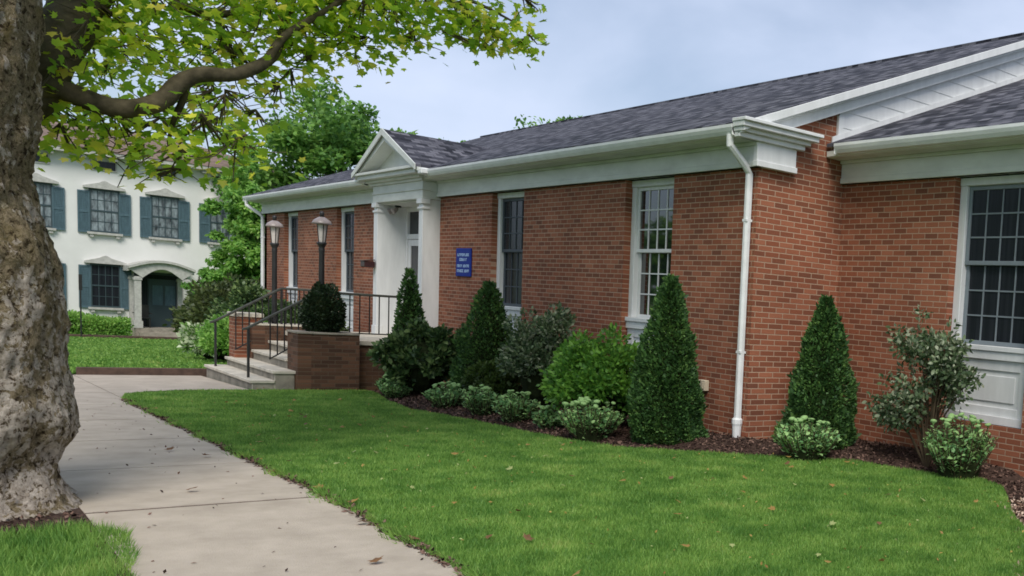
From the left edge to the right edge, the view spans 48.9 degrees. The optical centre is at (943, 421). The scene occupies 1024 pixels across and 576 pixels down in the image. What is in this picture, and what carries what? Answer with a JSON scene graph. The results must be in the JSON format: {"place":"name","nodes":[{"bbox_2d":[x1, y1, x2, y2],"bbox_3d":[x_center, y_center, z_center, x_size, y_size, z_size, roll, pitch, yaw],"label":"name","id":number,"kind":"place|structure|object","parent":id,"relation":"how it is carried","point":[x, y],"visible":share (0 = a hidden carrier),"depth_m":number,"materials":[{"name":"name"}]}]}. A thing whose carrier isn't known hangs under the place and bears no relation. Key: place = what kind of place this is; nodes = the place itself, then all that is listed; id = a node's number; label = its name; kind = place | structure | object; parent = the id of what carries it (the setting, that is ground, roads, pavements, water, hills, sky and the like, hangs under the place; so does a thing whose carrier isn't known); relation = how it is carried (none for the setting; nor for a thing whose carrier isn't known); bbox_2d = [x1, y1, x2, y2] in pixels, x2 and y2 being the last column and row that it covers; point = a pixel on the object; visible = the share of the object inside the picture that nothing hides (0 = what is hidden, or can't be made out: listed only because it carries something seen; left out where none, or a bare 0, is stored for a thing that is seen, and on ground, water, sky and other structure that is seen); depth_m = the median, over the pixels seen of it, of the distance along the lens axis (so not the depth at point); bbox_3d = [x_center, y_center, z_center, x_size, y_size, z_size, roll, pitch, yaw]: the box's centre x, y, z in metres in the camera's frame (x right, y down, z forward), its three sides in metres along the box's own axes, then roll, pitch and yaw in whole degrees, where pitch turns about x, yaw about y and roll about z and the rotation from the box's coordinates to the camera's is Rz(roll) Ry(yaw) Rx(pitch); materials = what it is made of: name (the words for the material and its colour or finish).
{"place":"outdoors","nodes":[
{"label":"outdoors","id":0,"kind":"place"},
{"bbox_2d":[132,305,152,327],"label":"porch chair","id":1,"kind":"object","parent":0,"point":[145,312],"visible":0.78,"depth_m":41.53,"materials":[{"name":"black metal"}]},
{"bbox_2d":[67,336,226,372],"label":"side lawn grass","id":2,"kind":"structure","parent":0,"point":[87,351],"depth_m":23.62,"materials":[{"name":"green plant"}]},
{"bbox_2d":[74,375,246,396],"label":"entrance walk","id":3,"kind":"structure","parent":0,"point":[119,385],"depth_m":16.46,"materials":[{"name":"concrete"}]},
{"bbox_2d":[58,374,463,575],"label":"sidewalk","id":4,"kind":"structure","parent":0,"point":[246,537],"depth_m":6.70,"materials":[{"name":"concrete"}]},
{"bbox_2d":[70,410,422,572],"bbox_3d":[-7.120,0.372,8.711,13.953,0.271,1.280,9,8,42],"label":"walk debris","id":5,"kind":"object","parent":4,"relation":"on","point":[164,571],"visible":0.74,"depth_m":7.44,"materials":[{"name":"brown plant"}]},
{"bbox_2d":[120,398,483,575],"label":"edge litter","id":6,"kind":"object","parent":4,"relation":"on","point":[421,550],"visible":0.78,"depth_m":7.32,"materials":[{"name":"brown plant"}]},
{"bbox_2d":[368,556,382,561],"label":"fallen leaf","id":7,"kind":"object","parent":4,"relation":"on","point":[375,559],"visible":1,"depth_m":5.66,"materials":[{"name":"brown plant"}]},
{"bbox_2d":[43,0,1023,178],"label":"sky","id":8,"kind":"structure","parent":0,"point":[601,56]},
{"bbox_2d":[120,388,1023,575],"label":"front lawn","id":9,"kind":"structure","parent":0,"point":[647,554],"depth_m":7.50,"materials":[{"name":"green plant"}]},
{"bbox_2d":[522,533,534,540],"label":"fallen leaf","id":10,"kind":"object","parent":9,"relation":"on","point":[527,537],"visible":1,"depth_m":6.36,"materials":[{"name":"brown plant"}]},
{"bbox_2d":[144,387,1023,574],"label":"lawn litter","id":11,"kind":"object","parent":9,"relation":"on","point":[761,563],"visible":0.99,"depth_m":8.98,"materials":[{"name":"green plant"}]},
{"bbox_3d":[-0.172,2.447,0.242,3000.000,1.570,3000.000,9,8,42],"label":"ground","id":12,"kind":"structure","parent":0,"visible":0},
{"bbox_2d":[68,309,134,335],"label":"hedge","id":13,"kind":"object","parent":12,"relation":"on","point":[93,324],"visible":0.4,"depth_m":38.55,"materials":[{"name":"green plant"}]},
{"bbox_2d":[69,334,179,339],"bbox_3d":[-33.172,-3.183,37.813,0.150,0.360,8.900,9,8,42],"label":"edging board","id":14,"kind":"object","parent":12,"relation":"on","point":[121,336],"visible":0.1,"depth_m":38.46,"materials":[{"name":"brown wood"}]},
{"bbox_2d":[76,367,206,376],"bbox_3d":[-14.777,-0.842,18.118,0.100,0.300,2.100,9,8,42],"label":"edging board","id":15,"kind":"object","parent":12,"relation":"on","point":[135,371],"visible":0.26,"depth_m":17.94,"materials":[{"name":"brown wood"}]},
{"bbox_2d":[32,122,310,336],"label":"white house","id":16,"kind":"structure","parent":12,"relation":"on","point":[127,250],"depth_m":41.13,"materials":[{"name":"paint"}]},
{"bbox_2d":[35,152,49,163],"bbox_3d":[-36.387,-10.573,38.913,0.046,0.430,0.840,9,8,42],"label":"frieze window","id":17,"kind":"structure","parent":16,"relation":"in","point":[47,155],"depth_m":39.00,"materials":[{"name":"grey glass"}]},
{"bbox_2d":[32,173,58,232],"bbox_3d":[-36.455,-8.782,39.038,0.220,2.340,1.340,9,8,42],"label":"window","id":18,"kind":"structure","parent":16,"relation":"in","point":[44,189],"depth_m":39.27,"materials":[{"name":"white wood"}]},
{"bbox_2d":[90,159,116,172],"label":"frieze window","id":19,"kind":"structure","parent":16,"relation":"in","point":[104,164],"depth_m":40.51,"materials":[{"name":"black glass"}]},
{"bbox_2d":[83,181,125,238],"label":"window","id":20,"kind":"structure","parent":16,"relation":"in","point":[104,204],"depth_m":40.59,"materials":[{"name":"grey glass"}]},
{"bbox_2d":[84,256,126,312],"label":"window","id":21,"kind":"structure","parent":16,"relation":"in","point":[105,278],"depth_m":40.90,"materials":[{"name":"grey glass"}]},
{"bbox_2d":[141,274,186,327],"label":"front door","id":22,"kind":"structure","parent":16,"relation":"in","point":[162,288],"depth_m":42.28,"materials":[{"name":"teal wood"}]},
{"bbox_2d":[145,188,184,243],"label":"window","id":23,"kind":"structure","parent":16,"relation":"in","point":[164,210],"depth_m":42.08,"materials":[{"name":"grey glass"}]},
{"bbox_2d":[153,167,176,179],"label":"frieze window","id":24,"kind":"structure","parent":16,"relation":"in","point":[175,175],"depth_m":42.01,"materials":[{"name":"black glass"}]},
{"bbox_2d":[211,175,221,184],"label":"frieze window","id":25,"kind":"structure","parent":16,"relation":"in","point":[217,176],"depth_m":43.17,"materials":[{"name":"grey glass"}]},
{"bbox_2d":[204,196,235,246],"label":"window","id":26,"kind":"structure","parent":16,"relation":"in","point":[216,222],"depth_m":43.49,"materials":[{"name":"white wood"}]},
{"bbox_2d":[227,311,263,357],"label":"brick pier","id":27,"kind":"structure","parent":12,"relation":"on","point":[240,352],"depth_m":18.62,"materials":[{"name":"brick"}]},
{"bbox_2d":[250,322,304,358],"bbox_3d":[-13.162,-1.203,19.165,0.670,1.435,0.955,9,8,42],"label":"brick planter","id":28,"kind":"object","parent":12,"relation":"on","point":[259,336],"visible":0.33,"depth_m":18.71,"materials":[{"name":"brick"}]},
{"bbox_2d":[265,215,283,323],"bbox_3d":[-13.080,-2.889,18.988,0.300,2.230,0.300,9,8,42],"label":"lamp post","id":29,"kind":"object","parent":28,"relation":"on","point":[274,225],"visible":0.88,"depth_m":18.93,"materials":[{"name":"black metal"}]},
{"bbox_2d":[204,74,417,200],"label":"tree","id":30,"kind":"object","parent":12,"relation":"on","point":[333,142],"visible":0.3,"depth_m":42.95,"materials":[{"name":"green plant"}]},
{"bbox_2d":[286,330,359,389],"bbox_3d":[-10.952,-0.853,17.144,0.660,1.445,0.955,9,8,42],"label":"brick planter","id":31,"kind":"object","parent":12,"relation":"on","point":[323,360],"visible":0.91,"depth_m":16.88,"materials":[{"name":"brown brick"}]},
{"bbox_2d":[297,281,346,332],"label":"clipped shrub","id":32,"kind":"object","parent":31,"relation":"in","point":[318,311],"visible":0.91,"depth_m":16.86,"materials":[{"name":"green plant"}]},
{"bbox_2d":[312,211,331,291],"bbox_3d":[-10.860,-2.533,16.957,0.300,2.230,0.300,9,8,42],"label":"lamp post","id":33,"kind":"object","parent":31,"relation":"on","point":[322,222],"visible":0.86,"depth_m":16.87,"materials":[{"name":"black metal"}]},
{"bbox_2d":[204,331,443,390],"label":"entrance steps","id":34,"kind":"structure","parent":12,"relation":"on","point":[273,373],"depth_m":17.48,"materials":[{"name":"concrete"}]},
{"bbox_2d":[210,287,310,365],"bbox_3d":[-13.055,-1.815,18.831,0.042,1.572,1.905,9,8,42],"label":"railing","id":35,"kind":"object","parent":34,"relation":"on","point":[248,306],"visible":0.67,"depth_m":18.70,"materials":[{"name":"metal"}]},
{"bbox_2d":[242,292,417,377],"bbox_3d":[-10.983,-1.540,17.519,0.042,1.572,2.765,9,8,42],"label":"railing","id":36,"kind":"object","parent":34,"relation":"on","point":[269,317],"visible":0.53,"depth_m":16.97,"materials":[{"name":"metal"}]},
{"bbox_2d":[357,114,550,161],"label":"tree","id":37,"kind":"object","parent":12,"relation":"on","point":[359,157],"depth_m":47.72,"materials":[{"name":"green plant"}]},
{"bbox_2d":[546,114,582,122],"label":"tree","id":38,"kind":"object","parent":12,"relation":"on","point":[563,118],"visible":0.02,"depth_m":60.54,"materials":[{"name":"green plant"}]},
{"bbox_2d":[242,32,1023,476],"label":"brick building","id":39,"kind":"structure","parent":12,"relation":"on","point":[874,198],"depth_m":12.68,"materials":[{"name":"red brick"}]},
{"bbox_2d":[286,212,297,302],"bbox_3d":[-16.873,-3.988,25.347,1.250,2.865,0.200,9,8,42],"label":"window","id":40,"kind":"structure","parent":39,"relation":"in","point":[293,217],"depth_m":25.58,"materials":[{"name":"white paint"}]},
{"bbox_2d":[339,207,353,331],"bbox_3d":[-13.655,-3.471,22.405,1.250,2.865,0.200,9,8,42],"label":"window","id":41,"kind":"structure","parent":39,"relation":"in","point":[347,236],"depth_m":22.61,"materials":[{"name":"white paint"}]},
{"bbox_2d":[359,260,374,267],"bbox_3d":[-11.841,-3.243,19.952,0.280,0.165,0.215,9,8,42],"label":"mailbox","id":42,"kind":"object","parent":39,"relation":"attached to","point":[368,263],"visible":1,"depth_m":19.87,"materials":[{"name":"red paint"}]},
{"bbox_2d":[408,239,417,293],"bbox_3d":[-10.829,-2.742,20.013,1.040,1.970,0.050,9,8,42],"label":"door","id":43,"kind":"structure","parent":39,"relation":"in","point":[412,244],"depth_m":20.11,"materials":[{"name":"white paint"}]},
{"bbox_2d":[456,248,471,276],"bbox_3d":[-8.741,-2.890,17.689,0.660,0.510,0.029,9,8,42],"label":"wall sign","id":44,"kind":"object","parent":39,"relation":"attached to","point":[464,262],"visible":1,"depth_m":17.65,"materials":[{"name":"blue metal"}]},
{"bbox_2d":[496,191,523,336],"bbox_3d":[-7.367,-2.462,16.655,1.250,2.865,0.200,9,8,42],"label":"window","id":45,"kind":"structure","parent":39,"relation":"in","point":[510,205],"depth_m":16.77,"materials":[{"name":"black glass"}]},
{"bbox_2d":[625,177,673,347],"bbox_3d":[-4.058,-1.931,13.630,1.250,2.865,0.200,9,8,42],"label":"window","id":46,"kind":"structure","parent":39,"relation":"in","point":[652,199],"depth_m":13.78,"materials":[{"name":"white paint"}]},
{"bbox_2d":[699,379,708,390],"bbox_3d":[-3.111,-0.463,12.566,0.150,0.140,0.078,9,8,42],"label":"outlet box","id":47,"kind":"object","parent":39,"relation":"attached to","point":[704,384],"visible":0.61,"depth_m":12.52,"materials":[{"name":"beige plastic"}]},
{"bbox_2d":[943,174,1023,428],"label":"window","id":48,"kind":"structure","parent":39,"relation":"in","point":[988,299],"depth_m":11.25,"materials":[{"name":"white paint"}]},
{"bbox_2d":[372,384,1023,521],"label":"mulch bed","id":49,"kind":"object","parent":12,"relation":"on","point":[1015,476],"visible":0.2,"depth_m":11.52,"materials":[{"name":"brown wood"}]},
{"bbox_2d":[375,374,395,394],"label":"sedum","id":50,"kind":"object","parent":49,"relation":"on","point":[381,381],"visible":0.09,"depth_m":16.57,"materials":[{"name":"green plant"}]},
{"bbox_2d":[377,378,412,398],"bbox_3d":[-9.067,-0.532,16.097,0.577,0.360,0.552,9,8,42],"label":"sedum","id":51,"kind":"object","parent":49,"relation":"on","point":[394,389],"visible":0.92,"depth_m":15.98,"materials":[{"name":"green plant"}]},
{"bbox_2d":[383,267,426,393],"bbox_3d":[-9.168,-1.511,16.710,0.739,2.256,0.756,9,8,42],"label":"conical evergreen","id":52,"kind":"object","parent":49,"relation":"on","point":[409,307],"visible":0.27,"depth_m":16.55,"materials":[{"name":"green plant"}]},
{"bbox_2d":[365,315,467,395],"bbox_3d":[-8.748,-1.067,16.330,1.674,1.431,1.388,6,6,21],"label":"rhododendron","id":53,"kind":"object","parent":49,"relation":"on","point":[420,359],"visible":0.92,"depth_m":15.96,"materials":[{"name":"green plant"}]},
{"bbox_2d":[422,381,470,408],"bbox_3d":[-7.489,-0.376,14.656,0.678,0.454,0.648,3,6,-8],"label":"sedum","id":54,"kind":"object","parent":49,"relation":"on","point":[441,397],"visible":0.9,"depth_m":14.51,"materials":[{"name":"green plant"}]},
{"bbox_2d":[461,384,506,415],"bbox_3d":[-6.581,-0.284,13.939,0.617,0.487,0.616,4,6,4],"label":"sedum","id":55,"kind":"object","parent":49,"relation":"on","point":[480,403],"visible":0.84,"depth_m":13.79,"materials":[{"name":"green plant"}]},
{"bbox_2d":[446,279,523,399],"bbox_3d":[-7.342,-1.230,15.581,1.265,2.083,1.188,9,8,42],"label":"conical evergreen","id":56,"kind":"object","parent":49,"relation":"on","point":[486,316],"visible":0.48,"depth_m":15.35,"materials":[{"name":"green plant"}]},
{"bbox_2d":[460,357,523,397],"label":"azalea","id":57,"kind":"object","parent":49,"relation":"on","point":[486,373],"visible":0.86,"depth_m":14.76,"materials":[{"name":"green plant"}]},
{"bbox_2d":[490,390,539,422],"bbox_3d":[-5.851,-0.186,13.285,0.636,0.478,0.632,9,8,42],"label":"sedum","id":58,"kind":"object","parent":49,"relation":"on","point":[510,409],"visible":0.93,"depth_m":13.17,"materials":[{"name":"green plant"}]},
{"bbox_2d":[494,301,588,409],"bbox_3d":[-5.892,-0.914,14.271,1.552,1.763,1.384,9,8,42],"label":"rose bush","id":59,"kind":"object","parent":49,"relation":"on","point":[528,352],"visible":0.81,"depth_m":13.90,"materials":[{"name":"green plant"}]},
{"bbox_2d":[531,405,565,428],"bbox_3d":[-5.130,-0.035,12.659,0.457,0.357,0.474,9,8,42],"label":"sedum","id":60,"kind":"object","parent":49,"relation":"on","point":[547,416],"visible":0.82,"depth_m":12.56,"materials":[{"name":"green plant"}]},
{"bbox_2d":[536,322,643,423],"bbox_3d":[-4.391,-0.555,12.627,1.677,1.488,1.519,9,8,42],"label":"azalea","id":61,"kind":"object","parent":49,"relation":"on","point":[583,366],"visible":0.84,"depth_m":12.23,"materials":[{"name":"green plant"}]},
{"bbox_2d":[557,396,623,441],"bbox_3d":[-4.301,-0.019,11.860,0.793,0.545,0.812,9,8,42],"label":"sedum","id":62,"kind":"object","parent":49,"relation":"on","point":[584,420],"visible":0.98,"depth_m":11.69,"materials":[{"name":"green plant"}]},
{"bbox_2d":[625,274,708,445],"bbox_3d":[-3.336,-0.723,11.812,1.003,2.140,1.015,2,6,-22],"label":"conical evergreen","id":63,"kind":"object","parent":49,"relation":"on","point":[666,405],"visible":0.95,"depth_m":11.56,"materials":[{"name":"green plant"}]},
{"bbox_2d":[773,415,841,460],"bbox_3d":[-1.554,0.197,11.065,0.775,0.537,0.732,3,6,-8],"label":"sedum","id":64,"kind":"object","parent":49,"relation":"on","point":[804,442],"visible":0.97,"depth_m":10.89,"materials":[{"name":"green plant"}]},
{"bbox_2d":[771,294,861,450],"bbox_3d":[-1.472,-0.561,11.880,1.026,1.980,1.035,9,8,42],"label":"conical evergreen","id":65,"kind":"object","parent":49,"relation":"on","point":[821,376],"visible":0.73,"depth_m":11.64,"materials":[{"name":"green plant"}]},
{"bbox_2d":[862,305,985,466],"bbox_3d":[-0.228,-0.376,10.976,1.655,1.880,0.915,9,8,42],"label":"shrub","id":66,"kind":"object","parent":49,"relation":"on","point":[945,366],"visible":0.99,"depth_m":10.88,"materials":[{"name":"green plant"}]},
{"bbox_2d":[921,412,998,479],"bbox_3d":[0.159,0.271,10.483,0.817,0.732,0.852,5,6,13],"label":"sedum","id":67,"kind":"object","parent":49,"relation":"on","point":[963,453],"visible":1,"depth_m":10.30,"materials":[{"name":"green plant"}]},
{"bbox_2d":[1004,496,1023,575],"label":"wood chips","id":68,"kind":"object","parent":49,"relation":"on","point":[1018,503],"visible":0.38,"depth_m":9.06,"materials":[{"name":"brown wood"}]},
{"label":"side lawn","id":69,"kind":"structure","parent":0,"visible":0},
{"bbox_2d":[78,274,81,336],"bbox_3d":[-32.937,-4.366,37.080,0.050,2.450,0.100,9,8,42],"label":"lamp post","id":70,"kind":"object","parent":69,"relation":"on","point":[80,281],"visible":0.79,"depth_m":37.04,"materials":[{"name":"black metal"}]},
{"bbox_2d":[176,317,226,359],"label":"hydrangea","id":71,"kind":"object","parent":69,"relation":"on","point":[188,339],"visible":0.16,"depth_m":22.71,"materials":[{"name":"white plant"}]},
{"bbox_2d":[162,273,260,332],"bbox_3d":[-20.227,-3.004,27.329,3.692,2.388,2.772,9,8,42],"label":"shrub","id":72,"kind":"object","parent":69,"relation":"on","point":[194,308],"visible":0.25,"depth_m":26.51,"materials":[{"name":"green plant"}]},
{"bbox_2d":[180,255,250,296],"bbox_3d":[-24.742,-4.096,33.328,2.192,3.606,2.270,9,8,42],"label":"shrub","id":73,"kind":"object","parent":69,"relation":"on","point":[219,274],"visible":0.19,"depth_m":32.86,"materials":[{"name":"green plant"}]},
{"bbox_2d":[194,308,267,357],"bbox_3d":[-16.210,-1.912,22.270,1.665,1.343,1.573,9,8,42],"label":"shrub","id":74,"kind":"object","parent":69,"relation":"on","point":[206,340],"visible":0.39,"depth_m":21.73,"materials":[{"name":"green plant"}]},
{"bbox_2d":[197,144,269,282],"bbox_3d":[-24.148,-5.985,33.864,2.692,7.332,2.966,4,6,3],"label":"tree","id":75,"kind":"object","parent":69,"relation":"on","point":[242,220],"visible":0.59,"depth_m":33.09,"materials":[{"name":"green plant"}]},
{"bbox_2d":[219,185,260,277],"bbox_3d":[-23.649,-5.708,36.195,6.071,6.465,5.230,9,8,42],"label":"tree","id":76,"kind":"object","parent":69,"relation":"on","point":[234,189],"visible":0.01,"depth_m":34.54,"materials":[{"name":"green plant"}]},
{"bbox_2d":[203,278,278,320],"bbox_3d":[-18.183,-2.641,25.248,2.696,2.156,1.781,9,8,42],"label":"shrub","id":77,"kind":"object","parent":69,"relation":"on","point":[247,292],"visible":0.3,"depth_m":24.93,"materials":[{"name":"green plant"}]},
{"bbox_2d":[250,299,301,322],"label":"shrub","id":78,"kind":"object","parent":69,"relation":"on","point":[265,310],"visible":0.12,"depth_m":22.42,"materials":[{"name":"green plant"}]},
{"bbox_2d":[283,309,350,331],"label":"shrub","id":79,"kind":"object","parent":69,"relation":"on","point":[342,329],"visible":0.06,"depth_m":20.76,"materials":[{"name":"green plant"}]},
{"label":"verge","id":80,"kind":"structure","parent":0,"visible":0},
{"bbox_2d":[0,512,75,537],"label":"bare soil","id":81,"kind":"structure","parent":80,"relation":"on","point":[59,517],"depth_m":6.12,"materials":[{"name":"brown soil"}]},
{"bbox_2d":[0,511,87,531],"bbox_3d":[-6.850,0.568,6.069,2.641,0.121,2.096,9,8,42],"label":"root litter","id":82,"kind":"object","parent":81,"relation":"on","point":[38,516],"visible":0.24,"depth_m":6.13,"materials":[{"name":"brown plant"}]},
{"bbox_2d":[0,0,549,520],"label":"sycamore tree","id":83,"kind":"object","parent":81,"relation":"on","point":[46,52],"visible":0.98,"depth_m":7.21,"materials":[{"name":"green plant"}]},
{"bbox_2d":[0,517,141,575],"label":"verge grass","id":84,"kind":"structure","parent":80,"relation":"on","point":[50,550],"depth_m":5.46,"materials":[{"name":"green plant"}]}
]}

